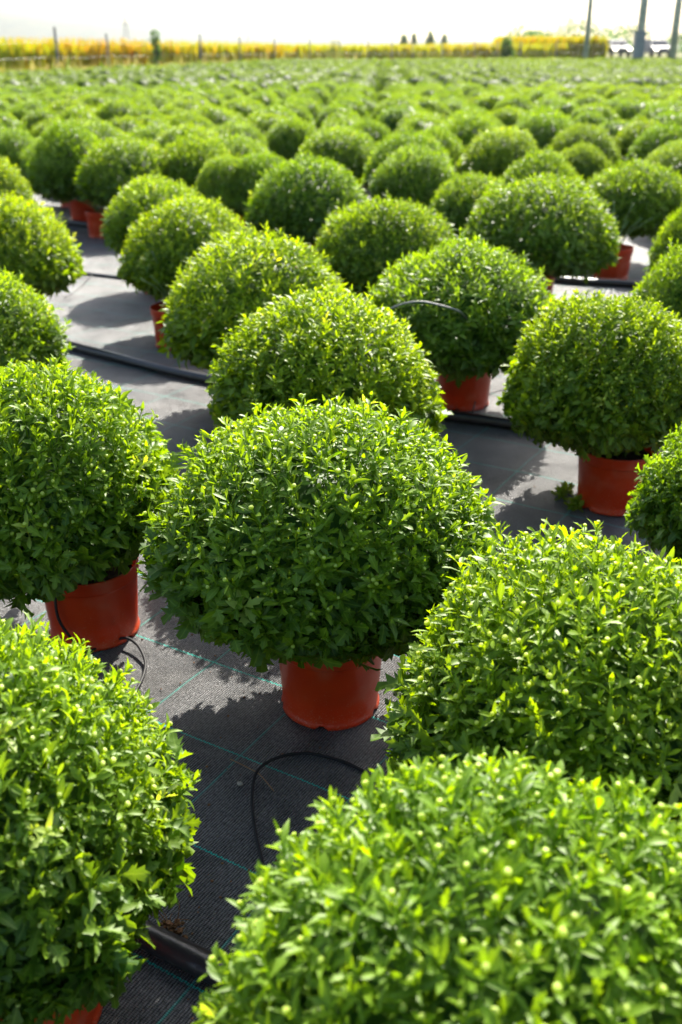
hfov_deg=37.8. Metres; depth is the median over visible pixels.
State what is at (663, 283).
potted chrysanthemum
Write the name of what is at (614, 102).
potted chrysanthemum
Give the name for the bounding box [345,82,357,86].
potted chrysanthemum
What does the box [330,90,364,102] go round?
potted chrysanthemum
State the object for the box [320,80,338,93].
potted chrysanthemum
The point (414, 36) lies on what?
tree
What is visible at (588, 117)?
potted chrysanthemum
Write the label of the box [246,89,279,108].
potted chrysanthemum
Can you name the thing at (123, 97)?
potted chrysanthemum
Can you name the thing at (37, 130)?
potted chrysanthemum
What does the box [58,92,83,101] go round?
potted chrysanthemum
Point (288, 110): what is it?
potted chrysanthemum
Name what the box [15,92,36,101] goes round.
potted chrysanthemum
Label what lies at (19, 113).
potted chrysanthemum
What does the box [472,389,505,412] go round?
drip tube
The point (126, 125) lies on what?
potted chrysanthemum
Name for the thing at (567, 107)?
potted chrysanthemum
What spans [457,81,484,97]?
potted chrysanthemum
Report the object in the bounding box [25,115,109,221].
potted chrysanthemum
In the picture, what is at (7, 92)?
potted chrysanthemum
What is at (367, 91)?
potted chrysanthemum
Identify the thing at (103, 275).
irrigation pipe
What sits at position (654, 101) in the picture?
potted chrysanthemum
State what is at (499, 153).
potted chrysanthemum
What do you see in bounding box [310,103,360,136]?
potted chrysanthemum
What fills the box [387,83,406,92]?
potted chrysanthemum
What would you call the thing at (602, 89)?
potted chrysanthemum
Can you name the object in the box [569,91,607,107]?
potted chrysanthemum
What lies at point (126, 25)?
pylon
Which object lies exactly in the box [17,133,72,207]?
potted chrysanthemum
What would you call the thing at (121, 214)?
potted chrysanthemum
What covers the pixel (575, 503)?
weed
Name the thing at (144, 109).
potted chrysanthemum
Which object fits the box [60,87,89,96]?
potted chrysanthemum
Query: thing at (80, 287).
drip tube
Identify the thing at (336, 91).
potted chrysanthemum
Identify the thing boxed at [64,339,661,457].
irrigation pipe
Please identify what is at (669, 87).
potted chrysanthemum
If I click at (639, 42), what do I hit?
concrete pole
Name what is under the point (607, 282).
irrigation pipe
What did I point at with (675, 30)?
concrete pole
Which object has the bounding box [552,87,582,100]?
potted chrysanthemum
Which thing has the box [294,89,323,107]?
potted chrysanthemum
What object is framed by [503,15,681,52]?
treeline
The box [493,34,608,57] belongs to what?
tall yellow corn
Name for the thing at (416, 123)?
potted chrysanthemum
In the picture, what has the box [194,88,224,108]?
potted chrysanthemum
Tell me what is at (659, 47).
parked van
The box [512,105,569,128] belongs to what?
potted chrysanthemum
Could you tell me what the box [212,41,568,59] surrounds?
yellow crop
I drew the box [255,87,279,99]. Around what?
potted chrysanthemum
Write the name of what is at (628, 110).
potted chrysanthemum
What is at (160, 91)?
potted chrysanthemum
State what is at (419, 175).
potted chrysanthemum
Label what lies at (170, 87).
potted chrysanthemum
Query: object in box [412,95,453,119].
potted chrysanthemum
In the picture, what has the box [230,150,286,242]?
potted chrysanthemum
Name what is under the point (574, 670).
potted chrysanthemum
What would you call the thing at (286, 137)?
potted chrysanthemum
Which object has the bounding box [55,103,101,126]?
potted chrysanthemum
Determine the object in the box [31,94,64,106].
potted chrysanthemum
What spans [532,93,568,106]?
potted chrysanthemum
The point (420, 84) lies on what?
potted chrysanthemum
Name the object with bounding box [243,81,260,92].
potted chrysanthemum
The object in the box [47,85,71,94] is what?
potted chrysanthemum
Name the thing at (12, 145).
potted chrysanthemum
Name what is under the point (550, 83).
potted chrysanthemum
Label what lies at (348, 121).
potted chrysanthemum
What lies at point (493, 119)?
potted chrysanthemum
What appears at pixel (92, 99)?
potted chrysanthemum
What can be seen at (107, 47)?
wire fence
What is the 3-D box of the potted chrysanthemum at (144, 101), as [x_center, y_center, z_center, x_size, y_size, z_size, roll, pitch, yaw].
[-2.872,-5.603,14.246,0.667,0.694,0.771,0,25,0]
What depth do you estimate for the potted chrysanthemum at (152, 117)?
11.15 m
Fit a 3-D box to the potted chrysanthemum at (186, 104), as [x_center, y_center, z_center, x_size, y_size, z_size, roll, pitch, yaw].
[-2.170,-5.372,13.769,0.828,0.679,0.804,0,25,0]
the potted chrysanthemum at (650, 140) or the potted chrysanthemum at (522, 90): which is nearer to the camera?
the potted chrysanthemum at (650, 140)
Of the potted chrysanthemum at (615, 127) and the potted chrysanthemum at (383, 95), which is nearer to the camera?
the potted chrysanthemum at (615, 127)
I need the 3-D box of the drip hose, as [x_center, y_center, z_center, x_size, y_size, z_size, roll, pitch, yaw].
[0.270,-0.685,3.448,0.346,0.113,0.097,0,25,0]
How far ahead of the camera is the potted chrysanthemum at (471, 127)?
9.17 m
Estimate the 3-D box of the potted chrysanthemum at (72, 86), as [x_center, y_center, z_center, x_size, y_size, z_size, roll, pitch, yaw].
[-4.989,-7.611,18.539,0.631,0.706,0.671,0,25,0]
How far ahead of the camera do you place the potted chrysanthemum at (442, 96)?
14.85 m
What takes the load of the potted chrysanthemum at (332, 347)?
on the ground cloth
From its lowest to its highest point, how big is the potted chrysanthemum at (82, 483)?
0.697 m
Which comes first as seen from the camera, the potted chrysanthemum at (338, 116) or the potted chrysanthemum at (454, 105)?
the potted chrysanthemum at (338, 116)
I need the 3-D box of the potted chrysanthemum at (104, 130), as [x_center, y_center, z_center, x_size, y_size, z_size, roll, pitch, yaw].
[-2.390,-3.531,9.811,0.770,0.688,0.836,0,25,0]
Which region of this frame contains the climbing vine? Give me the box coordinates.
[147,29,162,66]
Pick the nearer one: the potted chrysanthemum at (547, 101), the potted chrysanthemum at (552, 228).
the potted chrysanthemum at (552, 228)
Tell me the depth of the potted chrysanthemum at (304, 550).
1.82 m
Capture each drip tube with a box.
[54,597,146,702]
[64,273,92,298]
[250,752,375,869]
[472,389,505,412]
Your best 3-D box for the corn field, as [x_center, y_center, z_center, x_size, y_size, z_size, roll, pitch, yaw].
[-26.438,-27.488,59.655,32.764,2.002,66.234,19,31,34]
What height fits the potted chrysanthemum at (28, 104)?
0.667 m
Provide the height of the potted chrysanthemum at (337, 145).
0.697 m
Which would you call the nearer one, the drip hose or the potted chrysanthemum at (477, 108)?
the drip hose
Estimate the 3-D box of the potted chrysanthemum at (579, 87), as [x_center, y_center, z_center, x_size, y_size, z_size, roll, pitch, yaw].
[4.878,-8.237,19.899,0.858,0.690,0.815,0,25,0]
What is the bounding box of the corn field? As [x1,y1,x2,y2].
[0,35,282,71]
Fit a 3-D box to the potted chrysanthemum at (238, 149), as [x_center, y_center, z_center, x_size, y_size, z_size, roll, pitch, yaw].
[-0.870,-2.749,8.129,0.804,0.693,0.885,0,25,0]
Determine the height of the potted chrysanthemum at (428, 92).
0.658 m
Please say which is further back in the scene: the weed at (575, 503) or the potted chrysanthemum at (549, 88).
the potted chrysanthemum at (549, 88)
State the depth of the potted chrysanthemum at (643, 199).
6.18 m
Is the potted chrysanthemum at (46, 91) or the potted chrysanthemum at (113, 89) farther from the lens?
the potted chrysanthemum at (113, 89)
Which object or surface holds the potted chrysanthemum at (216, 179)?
on the ground cloth
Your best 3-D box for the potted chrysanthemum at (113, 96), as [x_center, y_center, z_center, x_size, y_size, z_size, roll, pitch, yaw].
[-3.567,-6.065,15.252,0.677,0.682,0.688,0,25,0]
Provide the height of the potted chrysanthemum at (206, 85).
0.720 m
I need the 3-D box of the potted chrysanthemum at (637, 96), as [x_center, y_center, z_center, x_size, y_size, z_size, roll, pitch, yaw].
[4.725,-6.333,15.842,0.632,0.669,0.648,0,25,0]
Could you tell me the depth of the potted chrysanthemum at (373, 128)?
9.95 m
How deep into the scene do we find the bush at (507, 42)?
79.61 m
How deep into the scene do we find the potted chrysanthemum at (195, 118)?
10.10 m
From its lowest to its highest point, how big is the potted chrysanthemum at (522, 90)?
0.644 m
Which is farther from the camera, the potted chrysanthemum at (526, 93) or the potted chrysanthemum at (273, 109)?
the potted chrysanthemum at (526, 93)
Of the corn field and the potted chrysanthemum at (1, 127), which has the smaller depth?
the potted chrysanthemum at (1, 127)
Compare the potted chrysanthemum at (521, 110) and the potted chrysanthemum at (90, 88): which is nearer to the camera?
the potted chrysanthemum at (521, 110)
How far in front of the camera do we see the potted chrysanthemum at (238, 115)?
12.36 m
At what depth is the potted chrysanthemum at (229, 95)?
16.95 m
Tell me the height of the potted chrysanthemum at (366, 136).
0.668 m
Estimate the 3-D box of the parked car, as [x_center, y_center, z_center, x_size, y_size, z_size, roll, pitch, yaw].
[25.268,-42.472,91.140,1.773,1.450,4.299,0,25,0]
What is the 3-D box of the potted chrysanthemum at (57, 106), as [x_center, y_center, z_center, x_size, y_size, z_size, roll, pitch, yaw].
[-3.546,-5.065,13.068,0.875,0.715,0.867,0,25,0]
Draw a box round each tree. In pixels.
[399,33,408,44]
[410,32,417,44]
[424,30,436,44]
[440,33,447,44]
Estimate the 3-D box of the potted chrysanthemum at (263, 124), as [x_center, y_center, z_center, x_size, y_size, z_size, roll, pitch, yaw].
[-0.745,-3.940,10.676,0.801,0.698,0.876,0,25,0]
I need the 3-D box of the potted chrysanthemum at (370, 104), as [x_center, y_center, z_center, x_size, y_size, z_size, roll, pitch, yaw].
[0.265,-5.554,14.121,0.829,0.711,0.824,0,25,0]
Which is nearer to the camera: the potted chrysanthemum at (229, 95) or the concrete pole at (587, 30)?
the potted chrysanthemum at (229, 95)
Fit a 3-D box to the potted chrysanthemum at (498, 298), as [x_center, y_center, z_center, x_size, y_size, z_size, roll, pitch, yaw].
[0.450,-0.723,3.781,0.767,0.695,0.799,-16,29,-31]
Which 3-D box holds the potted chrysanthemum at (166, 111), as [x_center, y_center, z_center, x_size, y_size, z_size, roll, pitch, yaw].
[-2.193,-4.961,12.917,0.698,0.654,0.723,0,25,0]
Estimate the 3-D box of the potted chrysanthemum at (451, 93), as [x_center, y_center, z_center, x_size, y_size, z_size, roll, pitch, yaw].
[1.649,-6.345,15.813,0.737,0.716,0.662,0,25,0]
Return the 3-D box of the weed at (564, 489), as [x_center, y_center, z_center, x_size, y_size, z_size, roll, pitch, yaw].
[0.703,-0.068,3.162,0.073,0.055,0.099,10,27,20]
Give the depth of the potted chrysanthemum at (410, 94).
14.53 m
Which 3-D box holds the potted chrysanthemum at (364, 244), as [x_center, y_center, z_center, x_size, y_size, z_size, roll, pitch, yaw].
[0.234,-1.254,4.936,0.768,0.682,0.726,0,25,0]
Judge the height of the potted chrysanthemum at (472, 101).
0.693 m
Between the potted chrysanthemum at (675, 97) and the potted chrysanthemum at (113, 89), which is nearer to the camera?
the potted chrysanthemum at (675, 97)
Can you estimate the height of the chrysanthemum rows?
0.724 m
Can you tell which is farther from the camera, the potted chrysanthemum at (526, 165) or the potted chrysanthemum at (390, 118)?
the potted chrysanthemum at (390, 118)
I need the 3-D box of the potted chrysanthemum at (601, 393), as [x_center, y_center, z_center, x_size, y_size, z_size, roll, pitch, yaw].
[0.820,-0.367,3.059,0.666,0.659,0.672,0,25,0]
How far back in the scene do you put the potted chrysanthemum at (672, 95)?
16.01 m
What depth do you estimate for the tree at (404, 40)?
297.63 m
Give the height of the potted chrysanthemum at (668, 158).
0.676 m
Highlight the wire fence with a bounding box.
[19,27,622,68]
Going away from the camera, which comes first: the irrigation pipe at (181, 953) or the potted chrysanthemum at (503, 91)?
the irrigation pipe at (181, 953)
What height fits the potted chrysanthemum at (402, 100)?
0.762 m
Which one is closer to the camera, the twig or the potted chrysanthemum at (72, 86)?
the twig
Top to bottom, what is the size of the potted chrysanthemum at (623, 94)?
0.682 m
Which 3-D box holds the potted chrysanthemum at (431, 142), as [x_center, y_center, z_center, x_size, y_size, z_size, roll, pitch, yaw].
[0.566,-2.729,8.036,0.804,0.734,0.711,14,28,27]
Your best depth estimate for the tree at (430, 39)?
297.37 m
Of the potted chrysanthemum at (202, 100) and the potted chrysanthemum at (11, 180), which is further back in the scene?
the potted chrysanthemum at (202, 100)
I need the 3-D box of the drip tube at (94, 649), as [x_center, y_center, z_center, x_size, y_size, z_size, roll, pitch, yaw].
[-0.519,0.291,2.212,0.175,0.184,0.372,-11,27,-22]
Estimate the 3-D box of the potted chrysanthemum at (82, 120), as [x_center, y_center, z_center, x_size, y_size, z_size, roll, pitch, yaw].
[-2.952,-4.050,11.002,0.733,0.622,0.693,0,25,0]
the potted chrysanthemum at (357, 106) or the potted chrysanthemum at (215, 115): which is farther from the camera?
the potted chrysanthemum at (357, 106)
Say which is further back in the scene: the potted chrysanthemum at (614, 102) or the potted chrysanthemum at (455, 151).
the potted chrysanthemum at (614, 102)
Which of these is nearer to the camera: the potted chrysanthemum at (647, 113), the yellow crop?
the potted chrysanthemum at (647, 113)
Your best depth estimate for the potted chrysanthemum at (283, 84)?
19.68 m
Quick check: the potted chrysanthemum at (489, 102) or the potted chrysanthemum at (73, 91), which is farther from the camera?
the potted chrysanthemum at (73, 91)
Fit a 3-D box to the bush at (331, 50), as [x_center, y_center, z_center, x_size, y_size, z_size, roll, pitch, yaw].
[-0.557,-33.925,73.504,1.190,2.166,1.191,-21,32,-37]
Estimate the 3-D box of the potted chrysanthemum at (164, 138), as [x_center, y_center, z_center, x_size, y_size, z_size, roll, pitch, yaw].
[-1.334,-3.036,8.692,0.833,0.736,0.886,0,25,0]
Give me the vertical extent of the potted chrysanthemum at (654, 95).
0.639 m
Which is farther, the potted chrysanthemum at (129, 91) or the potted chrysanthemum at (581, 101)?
the potted chrysanthemum at (129, 91)
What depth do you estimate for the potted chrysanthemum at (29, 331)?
3.30 m
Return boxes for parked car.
[607,40,631,56]
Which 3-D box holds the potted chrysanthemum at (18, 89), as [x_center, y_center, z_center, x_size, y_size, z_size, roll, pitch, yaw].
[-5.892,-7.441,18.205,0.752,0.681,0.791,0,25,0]
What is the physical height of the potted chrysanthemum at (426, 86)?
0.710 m
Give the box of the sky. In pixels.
[0,0,681,45]
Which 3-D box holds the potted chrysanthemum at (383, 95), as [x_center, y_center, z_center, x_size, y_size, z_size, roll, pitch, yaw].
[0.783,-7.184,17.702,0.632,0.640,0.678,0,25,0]
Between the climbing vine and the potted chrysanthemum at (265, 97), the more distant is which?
the climbing vine
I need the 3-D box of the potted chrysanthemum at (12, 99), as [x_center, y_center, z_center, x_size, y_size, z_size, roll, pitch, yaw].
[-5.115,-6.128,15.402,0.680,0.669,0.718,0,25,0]
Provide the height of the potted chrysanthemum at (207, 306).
0.723 m
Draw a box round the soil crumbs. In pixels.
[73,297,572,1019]
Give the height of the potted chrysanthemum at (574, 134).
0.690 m
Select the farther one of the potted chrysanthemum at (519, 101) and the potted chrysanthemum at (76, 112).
the potted chrysanthemum at (519, 101)
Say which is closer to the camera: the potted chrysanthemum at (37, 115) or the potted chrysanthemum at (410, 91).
the potted chrysanthemum at (37, 115)
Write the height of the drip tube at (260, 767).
0.013 m
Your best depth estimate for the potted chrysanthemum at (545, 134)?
9.59 m
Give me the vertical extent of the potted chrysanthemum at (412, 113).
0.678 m
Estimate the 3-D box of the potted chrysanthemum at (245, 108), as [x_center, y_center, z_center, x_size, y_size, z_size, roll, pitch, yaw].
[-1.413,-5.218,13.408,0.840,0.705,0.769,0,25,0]
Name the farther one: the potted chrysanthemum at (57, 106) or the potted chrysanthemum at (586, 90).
the potted chrysanthemum at (586, 90)
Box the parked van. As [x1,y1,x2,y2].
[643,39,669,56]
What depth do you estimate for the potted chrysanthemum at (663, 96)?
16.89 m
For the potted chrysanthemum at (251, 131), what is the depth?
9.67 m
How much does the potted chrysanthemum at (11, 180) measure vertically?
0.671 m
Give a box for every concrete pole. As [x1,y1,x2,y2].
[583,0,592,58]
[632,0,648,57]
[668,0,681,58]
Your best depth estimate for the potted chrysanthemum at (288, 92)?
18.66 m
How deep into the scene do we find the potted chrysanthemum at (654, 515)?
2.22 m
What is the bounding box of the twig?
[230,759,273,790]
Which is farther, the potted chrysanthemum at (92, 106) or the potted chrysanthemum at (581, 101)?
the potted chrysanthemum at (581, 101)
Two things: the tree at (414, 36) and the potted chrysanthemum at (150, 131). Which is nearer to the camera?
the potted chrysanthemum at (150, 131)
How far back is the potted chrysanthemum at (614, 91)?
17.17 m
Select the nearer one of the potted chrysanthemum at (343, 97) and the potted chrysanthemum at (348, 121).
the potted chrysanthemum at (348, 121)
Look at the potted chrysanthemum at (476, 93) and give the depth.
17.61 m
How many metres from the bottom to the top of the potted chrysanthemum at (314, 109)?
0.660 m
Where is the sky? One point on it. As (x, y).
(375, 20)
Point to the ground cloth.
(258, 726)
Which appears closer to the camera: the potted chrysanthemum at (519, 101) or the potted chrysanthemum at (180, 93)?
the potted chrysanthemum at (519, 101)
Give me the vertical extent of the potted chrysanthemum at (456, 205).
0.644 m
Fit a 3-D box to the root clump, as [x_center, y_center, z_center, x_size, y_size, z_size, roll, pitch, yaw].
[-0.272,0.651,1.588,0.104,0.061,0.057,6,26,12]
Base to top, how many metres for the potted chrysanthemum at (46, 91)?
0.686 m
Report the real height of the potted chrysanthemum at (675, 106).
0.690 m
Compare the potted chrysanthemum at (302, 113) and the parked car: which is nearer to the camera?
the potted chrysanthemum at (302, 113)
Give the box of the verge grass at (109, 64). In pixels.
[0,52,665,71]
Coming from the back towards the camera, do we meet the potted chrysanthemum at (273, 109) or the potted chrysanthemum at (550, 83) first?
the potted chrysanthemum at (550, 83)
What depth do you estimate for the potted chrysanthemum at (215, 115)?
11.64 m
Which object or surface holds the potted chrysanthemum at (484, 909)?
on the ground cloth
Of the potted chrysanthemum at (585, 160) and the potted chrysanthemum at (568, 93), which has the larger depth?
the potted chrysanthemum at (568, 93)
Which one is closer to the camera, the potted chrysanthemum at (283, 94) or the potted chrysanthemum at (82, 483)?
the potted chrysanthemum at (82, 483)
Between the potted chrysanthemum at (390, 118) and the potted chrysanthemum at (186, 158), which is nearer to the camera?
the potted chrysanthemum at (186, 158)
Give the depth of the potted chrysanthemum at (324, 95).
17.56 m
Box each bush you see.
[324,37,341,58]
[499,36,515,58]
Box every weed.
[550,481,574,500]
[563,494,584,511]
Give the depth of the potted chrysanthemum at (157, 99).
14.71 m
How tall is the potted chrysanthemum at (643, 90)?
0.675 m
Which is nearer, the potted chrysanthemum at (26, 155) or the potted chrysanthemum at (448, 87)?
the potted chrysanthemum at (26, 155)
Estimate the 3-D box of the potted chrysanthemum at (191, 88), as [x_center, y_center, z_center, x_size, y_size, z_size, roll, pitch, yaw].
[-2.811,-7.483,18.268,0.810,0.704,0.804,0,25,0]
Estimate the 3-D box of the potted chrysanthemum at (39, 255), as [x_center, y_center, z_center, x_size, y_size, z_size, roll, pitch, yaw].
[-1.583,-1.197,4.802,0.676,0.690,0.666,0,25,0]
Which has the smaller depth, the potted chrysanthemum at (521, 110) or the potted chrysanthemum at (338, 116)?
the potted chrysanthemum at (338, 116)
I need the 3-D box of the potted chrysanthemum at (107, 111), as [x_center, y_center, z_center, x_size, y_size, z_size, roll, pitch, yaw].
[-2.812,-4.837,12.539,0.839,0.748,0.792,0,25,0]
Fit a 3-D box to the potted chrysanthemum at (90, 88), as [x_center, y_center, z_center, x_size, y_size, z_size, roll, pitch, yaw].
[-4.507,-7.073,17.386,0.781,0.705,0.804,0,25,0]
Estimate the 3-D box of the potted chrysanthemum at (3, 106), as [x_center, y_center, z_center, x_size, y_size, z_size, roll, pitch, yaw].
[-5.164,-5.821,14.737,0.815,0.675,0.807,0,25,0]
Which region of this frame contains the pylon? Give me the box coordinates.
[120,15,129,41]
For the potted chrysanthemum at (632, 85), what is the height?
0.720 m
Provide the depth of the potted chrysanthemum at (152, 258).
4.64 m
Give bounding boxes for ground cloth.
[0,172,674,1023]
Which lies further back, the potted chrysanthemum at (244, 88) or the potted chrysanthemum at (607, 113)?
the potted chrysanthemum at (244, 88)
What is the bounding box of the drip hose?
[380,301,466,318]
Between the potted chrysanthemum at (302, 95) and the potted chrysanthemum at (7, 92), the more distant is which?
the potted chrysanthemum at (7, 92)
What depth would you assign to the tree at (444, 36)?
297.58 m
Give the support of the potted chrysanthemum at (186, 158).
on the ground cloth
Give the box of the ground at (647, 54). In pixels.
[10,50,681,71]
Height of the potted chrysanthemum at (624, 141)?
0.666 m
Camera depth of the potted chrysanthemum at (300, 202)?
6.00 m
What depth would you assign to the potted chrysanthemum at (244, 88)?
18.48 m
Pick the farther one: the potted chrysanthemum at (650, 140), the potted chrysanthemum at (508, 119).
the potted chrysanthemum at (508, 119)
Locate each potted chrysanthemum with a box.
[0,94,24,106]
[0,97,12,110]
[0,109,28,133]
[0,120,9,134]
[0,124,36,181]
[0,155,35,215]
[0,188,86,306]
[0,265,75,373]
[0,353,187,651]
[0,611,201,1023]
[1,89,17,95]
[2,97,50,113]
[4,86,31,95]
[7,106,30,123]
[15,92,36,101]
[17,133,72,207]
[20,107,57,135]
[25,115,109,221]
[30,85,50,96]
[30,89,56,97]
[30,116,67,139]
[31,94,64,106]
[45,97,94,119]
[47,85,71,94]
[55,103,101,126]
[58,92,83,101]
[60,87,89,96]
[65,117,92,126]
[67,84,81,88]
[70,86,98,95]
[71,116,124,147]
[72,131,170,238]
[75,91,111,109]
[84,104,97,110]
[86,85,102,93]
[92,98,136,123]
[98,84,128,96]
[98,93,121,102]
[99,115,143,136]
[99,171,208,293]
[114,93,130,102]
[117,81,143,91]
[117,186,259,350]
[120,86,132,93]
[120,119,173,146]
[124,103,166,120]
[128,96,156,112]
[132,113,162,126]
[134,89,172,110]
[136,391,504,730]
[150,86,178,99]
[152,85,174,93]
[152,120,222,148]
[152,128,235,192]
[154,81,181,89]
[155,220,348,374]
[156,104,189,117]
[157,108,219,136]
[161,98,204,112]
[169,91,192,96]
[171,92,212,110]
[175,84,198,93]
[189,103,240,130]
[192,745,681,1023]
[193,153,248,230]
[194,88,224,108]
[195,80,219,93]
[204,282,452,457]
[205,118,274,155]
[210,130,274,168]
[216,86,244,95]
[220,97,256,120]
[222,91,243,99]
[223,107,244,123]
[224,80,252,96]
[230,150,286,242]
[232,96,263,111]
[242,151,369,272]
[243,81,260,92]
[243,102,300,127]
[244,111,295,138]
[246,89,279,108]
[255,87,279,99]
[264,115,318,161]
[268,79,295,93]
[268,87,290,98]
[271,97,313,125]
[273,86,292,95]
[277,105,297,118]
[278,100,312,129]
[290,89,320,108]
[293,96,324,122]
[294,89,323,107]
[295,82,331,106]
[295,125,374,186]
[309,122,378,159]
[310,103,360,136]
[313,190,457,299]
[319,109,365,130]
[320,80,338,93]
[321,115,363,130]
[326,84,365,108]
[329,96,370,119]
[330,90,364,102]
[331,94,354,104]
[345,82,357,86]
[346,95,377,116]
[352,83,374,95]
[352,116,395,186]
[357,85,377,102]
[361,127,455,193]
[365,142,457,208]
[367,227,559,410]
[370,94,423,121]
[370,518,681,872]
[374,89,392,103]
[375,102,429,133]
[386,91,419,102]
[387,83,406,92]
[391,84,421,93]
[392,113,447,142]
[393,109,446,134]
[394,87,421,97]
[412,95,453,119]
[414,123,467,178]
[415,82,429,87]
[418,83,440,92]
[418,87,437,97]
[428,167,507,244]
[430,83,466,100]
[431,89,461,98]
[431,92,467,106]
[435,110,499,150]
[439,98,467,113]
[447,109,476,121]
[451,103,491,116]
[454,124,538,186]
[455,108,503,128]
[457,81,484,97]
[458,170,623,295]
[466,90,484,100]
[466,93,488,106]
[474,91,507,111]
[481,85,512,96]
[488,105,522,129]
[492,92,538,111]
[496,288,681,515]
[500,144,584,198]
[504,104,528,114]
[506,89,526,95]
[507,83,530,91]
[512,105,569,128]
[512,111,581,151]
[520,85,550,96]
[525,87,553,104]
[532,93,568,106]
[536,80,562,88]
[537,96,566,108]
[544,121,622,167]
[546,99,583,116]
[547,85,564,90]
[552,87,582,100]
[557,137,612,187]
[567,101,620,122]
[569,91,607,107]
[572,82,593,91]
[572,110,607,134]
[574,153,681,279]
[579,84,600,95]
[586,82,613,96]
[591,119,635,139]
[600,96,633,110]
[603,84,633,99]
[609,89,648,100]
[610,116,671,163]
[614,97,656,120]
[619,82,639,90]
[623,237,681,330]
[624,120,681,164]
[624,422,681,570]
[626,92,650,101]
[631,102,675,126]
[633,85,658,94]
[641,138,680,164]
[642,204,681,274]
[644,89,667,100]
[644,140,681,195]
[648,99,660,104]
[650,110,681,130]
[656,89,680,101]
[658,82,680,91]
[659,97,681,102]
[659,99,681,112]
[666,91,681,99]
[668,93,681,101]
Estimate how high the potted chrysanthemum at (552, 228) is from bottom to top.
0.714 m
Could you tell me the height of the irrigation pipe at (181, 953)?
0.042 m
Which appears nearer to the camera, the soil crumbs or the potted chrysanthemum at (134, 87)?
the soil crumbs
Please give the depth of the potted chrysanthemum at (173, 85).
20.01 m
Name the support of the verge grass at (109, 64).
on the ground at (647, 54)
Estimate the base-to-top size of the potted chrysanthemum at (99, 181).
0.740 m
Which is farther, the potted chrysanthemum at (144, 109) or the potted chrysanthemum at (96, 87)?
the potted chrysanthemum at (96, 87)
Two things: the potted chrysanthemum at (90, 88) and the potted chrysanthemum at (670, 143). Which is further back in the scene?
the potted chrysanthemum at (90, 88)
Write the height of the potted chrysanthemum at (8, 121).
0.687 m
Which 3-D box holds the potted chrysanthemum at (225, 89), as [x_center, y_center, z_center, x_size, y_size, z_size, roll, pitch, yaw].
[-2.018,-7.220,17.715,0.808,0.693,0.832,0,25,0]
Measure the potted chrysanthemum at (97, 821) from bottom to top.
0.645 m
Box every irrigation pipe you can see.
[31,216,642,287]
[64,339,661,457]
[80,272,121,278]
[135,920,222,988]
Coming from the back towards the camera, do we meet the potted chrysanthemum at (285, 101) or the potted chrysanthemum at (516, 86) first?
the potted chrysanthemum at (516, 86)
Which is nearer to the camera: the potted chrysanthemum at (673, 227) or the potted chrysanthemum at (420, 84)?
the potted chrysanthemum at (673, 227)
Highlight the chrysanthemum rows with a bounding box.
[0,56,681,94]
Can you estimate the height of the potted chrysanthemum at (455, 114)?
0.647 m
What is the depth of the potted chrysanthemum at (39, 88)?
18.70 m
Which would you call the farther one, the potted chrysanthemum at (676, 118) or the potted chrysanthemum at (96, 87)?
the potted chrysanthemum at (96, 87)
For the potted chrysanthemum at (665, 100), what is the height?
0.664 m
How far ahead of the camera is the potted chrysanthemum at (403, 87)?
18.45 m
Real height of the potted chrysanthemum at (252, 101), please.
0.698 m
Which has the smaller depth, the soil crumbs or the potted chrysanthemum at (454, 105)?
the soil crumbs
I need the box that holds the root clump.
[150,900,187,938]
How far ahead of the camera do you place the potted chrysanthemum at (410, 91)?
16.83 m
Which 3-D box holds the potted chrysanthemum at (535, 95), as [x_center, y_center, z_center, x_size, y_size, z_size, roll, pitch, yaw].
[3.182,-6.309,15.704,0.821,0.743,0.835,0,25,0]
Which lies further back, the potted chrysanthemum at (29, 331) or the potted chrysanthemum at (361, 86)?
the potted chrysanthemum at (361, 86)

